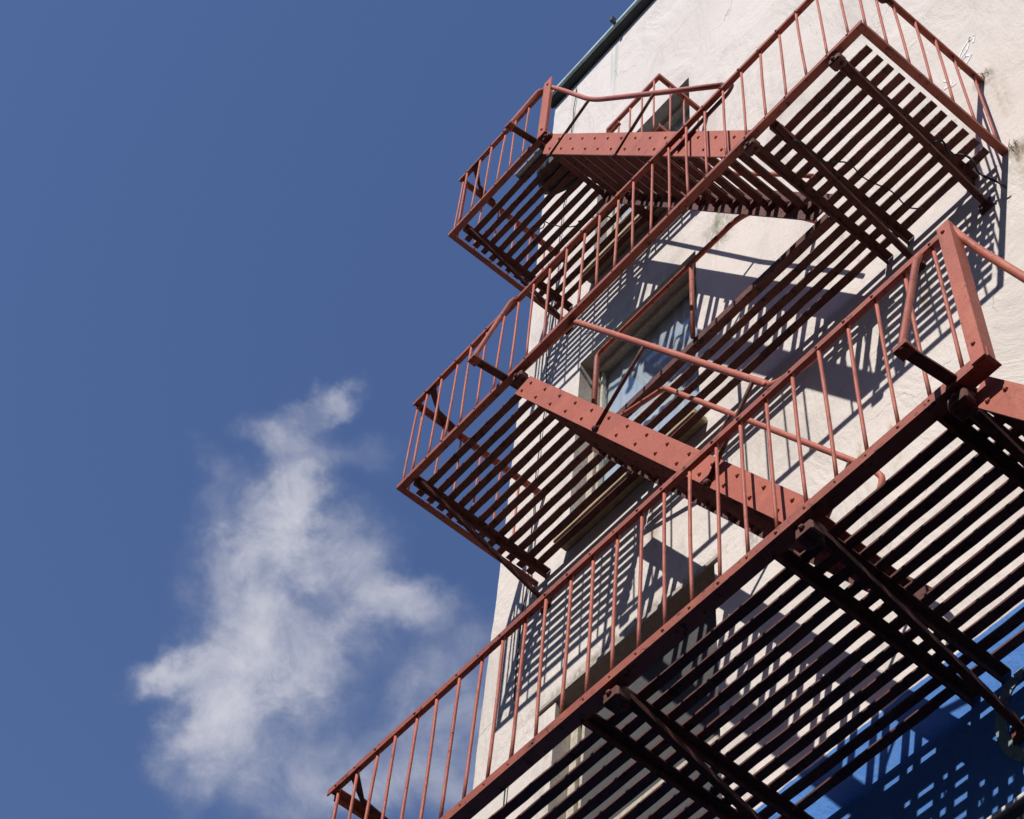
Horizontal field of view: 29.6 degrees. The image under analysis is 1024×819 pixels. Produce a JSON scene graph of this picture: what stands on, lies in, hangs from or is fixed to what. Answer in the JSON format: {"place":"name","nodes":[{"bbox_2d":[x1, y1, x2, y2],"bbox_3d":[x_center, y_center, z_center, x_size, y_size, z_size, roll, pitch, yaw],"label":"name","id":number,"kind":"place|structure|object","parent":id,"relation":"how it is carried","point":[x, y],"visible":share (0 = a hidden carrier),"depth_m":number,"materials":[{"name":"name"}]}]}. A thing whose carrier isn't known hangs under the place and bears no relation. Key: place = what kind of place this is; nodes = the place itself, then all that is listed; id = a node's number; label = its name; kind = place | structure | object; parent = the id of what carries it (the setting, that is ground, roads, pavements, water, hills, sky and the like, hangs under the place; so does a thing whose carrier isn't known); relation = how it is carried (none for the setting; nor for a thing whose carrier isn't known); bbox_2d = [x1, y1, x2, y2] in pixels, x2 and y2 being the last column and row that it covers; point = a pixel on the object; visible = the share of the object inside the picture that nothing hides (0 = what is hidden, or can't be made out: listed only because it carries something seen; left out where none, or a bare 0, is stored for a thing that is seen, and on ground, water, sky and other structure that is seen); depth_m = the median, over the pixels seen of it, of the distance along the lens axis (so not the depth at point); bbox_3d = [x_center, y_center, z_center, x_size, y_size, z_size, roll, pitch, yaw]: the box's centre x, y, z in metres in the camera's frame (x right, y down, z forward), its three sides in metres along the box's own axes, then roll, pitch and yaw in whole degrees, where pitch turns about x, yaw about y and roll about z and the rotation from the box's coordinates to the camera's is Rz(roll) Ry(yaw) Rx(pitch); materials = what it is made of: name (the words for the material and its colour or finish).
{"place":"outdoors","nodes":[
{"label":"outdoors","id":0,"kind":"place"},
{"bbox_2d":[0,0,634,818],"label":"sky","id":1,"kind":"structure","parent":0,"point":[233,279],"materials":[{"name":"blue"}]},
{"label":"pavement","id":2,"kind":"structure","parent":0,"visible":0},
{"bbox_2d":[471,0,1023,818],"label":"stucco building","id":3,"kind":"structure","parent":2,"relation":"on","point":[949,760],"depth_m":10.02,"materials":[{"name":"paint"}]},
{"bbox_2d":[503,87,576,805],"bbox_3d":[0.182,0.198,12.383,0.017,11.516,0.046,36,-62,-17],"label":"wall cable","id":4,"kind":"object","parent":3,"relation":"attached to","point":[533,507],"depth_m":11.38,"materials":[{"name":"black rubber"}]},
{"bbox_2d":[448,73,710,334],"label":"fire escape balcony","id":5,"kind":"structure","parent":3,"relation":"attached to","point":[516,269],"depth_m":13.31,"materials":[{"name":"red paint"}]},
{"bbox_2d":[515,149,546,182],"bbox_3d":[0.167,-1.673,13.056,0.090,0.026,0.355,36,-62,-17],"label":"wooden board","id":6,"kind":"object","parent":5,"relation":"on","point":[530,162],"visible":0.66,"depth_m":13.06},
{"bbox_2d":[537,156,577,194],"bbox_3d":[0.326,-1.612,13.169,0.287,0.178,0.383,36,-62,-17],"label":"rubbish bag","id":7,"kind":"object","parent":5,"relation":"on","point":[558,180],"visible":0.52,"depth_m":13.11,"materials":[{"name":"black plastic"}]},
{"bbox_2d":[538,204,636,229],"bbox_3d":[0.509,-1.282,13.146,0.696,0.097,0.095,-9,-59,10],"label":"loose wire","id":8,"kind":"object","parent":5,"relation":"hanging from","point":[581,220],"visible":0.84,"depth_m":13.14,"materials":[{"name":"black rubber"}]},
{"bbox_2d":[553,251,706,550],"bbox_3d":[0.780,-0.096,11.592,0.295,2.120,1.182,36,-62,-17],"label":"window","id":9,"kind":"structure","parent":3,"relation":"in","point":[666,323],"depth_m":12.27,"materials":[{"name":"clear glass"}]},
{"bbox_2d":[548,563,722,818],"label":"window","id":10,"kind":"structure","parent":3,"relation":"in","point":[707,577],"depth_m":9.37,"materials":[{"name":"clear glass"}]},
{"bbox_2d":[582,77,689,283],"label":"window","id":11,"kind":"structure","parent":3,"relation":"in","point":[662,114],"depth_m":14.58,"materials":[{"name":"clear glass"}]},
{"bbox_2d":[327,219,1023,818],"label":"fire escape balcony","id":12,"kind":"structure","parent":3,"relation":"attached to","point":[949,403],"depth_m":6.95,"materials":[{"name":"red paint"}]},
{"bbox_2d":[515,319,932,598],"bbox_3d":[0.765,0.212,8.559,0.574,3.366,2.049,36,-62,-17],"label":"fire escape stair","id":13,"kind":"object","parent":12,"relation":"on","point":[656,457],"visible":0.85,"depth_m":8.38,"materials":[{"name":"red metal"}]},
{"bbox_2d":[953,225,1023,436],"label":"fire escape stair","id":14,"kind":"object","parent":12,"relation":"attached to","point":[1001,399],"visible":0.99,"depth_m":6.17,"materials":[{"name":"red metal"}]},
{"bbox_2d":[396,0,1008,613],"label":"fire escape balcony","id":15,"kind":"structure","parent":3,"relation":"attached to","point":[892,228],"depth_m":10.04,"materials":[{"name":"red paint"}]},
{"bbox_2d":[543,82,831,220],"bbox_3d":[0.941,-1.662,11.648,0.602,3.901,1.912,36,-62,-17],"label":"fire escape stair","id":16,"kind":"object","parent":15,"relation":"on","point":[611,164],"visible":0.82,"depth_m":11.03,"materials":[{"name":"red metal"}]},
{"bbox_2d":[789,138,923,209],"bbox_3d":[1.685,-1.151,9.482,0.772,0.106,0.037,26,-59,-11],"label":"looped wire","id":17,"kind":"object","parent":15,"relation":"hanging from","point":[856,171],"visible":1,"depth_m":9.48,"materials":[{"name":"black rubber"}]},
{"bbox_2d":[933,140,1006,188],"bbox_3d":[2.178,-1.162,9.259,0.336,0.322,0.049,17,-58,-6],"label":"knotted cord","id":18,"kind":"object","parent":15,"relation":"hanging from","point":[975,165],"visible":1,"depth_m":9.28,"materials":[{"name":"black fabric"}]},
{"bbox_2d":[1007,139,1016,149],"bbox_3d":[2.416,-1.284,9.390,0.046,0.107,0.079,36,-62,-17],"label":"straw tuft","id":19,"kind":"object","parent":15,"relation":"hanging from","point":[1009,146],"visible":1,"depth_m":9.41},
{"bbox_2d":[943,34,975,89],"bbox_3d":[2.438,-1.885,10.564,0.002,0.364,0.283,36,-62,-17],"label":"graffiti tag","id":20,"kind":"object","parent":3,"relation":"attached to","point":[968,43],"visible":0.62,"depth_m":10.59,"materials":[{"name":"white paint"}]},
{"bbox_2d":[995,667,1023,761],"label":"painted letter","id":21,"kind":"object","parent":3,"relation":"attached to","point":[1008,747],"visible":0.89,"depth_m":6.73,"materials":[{"name":"paint"}]}
]}

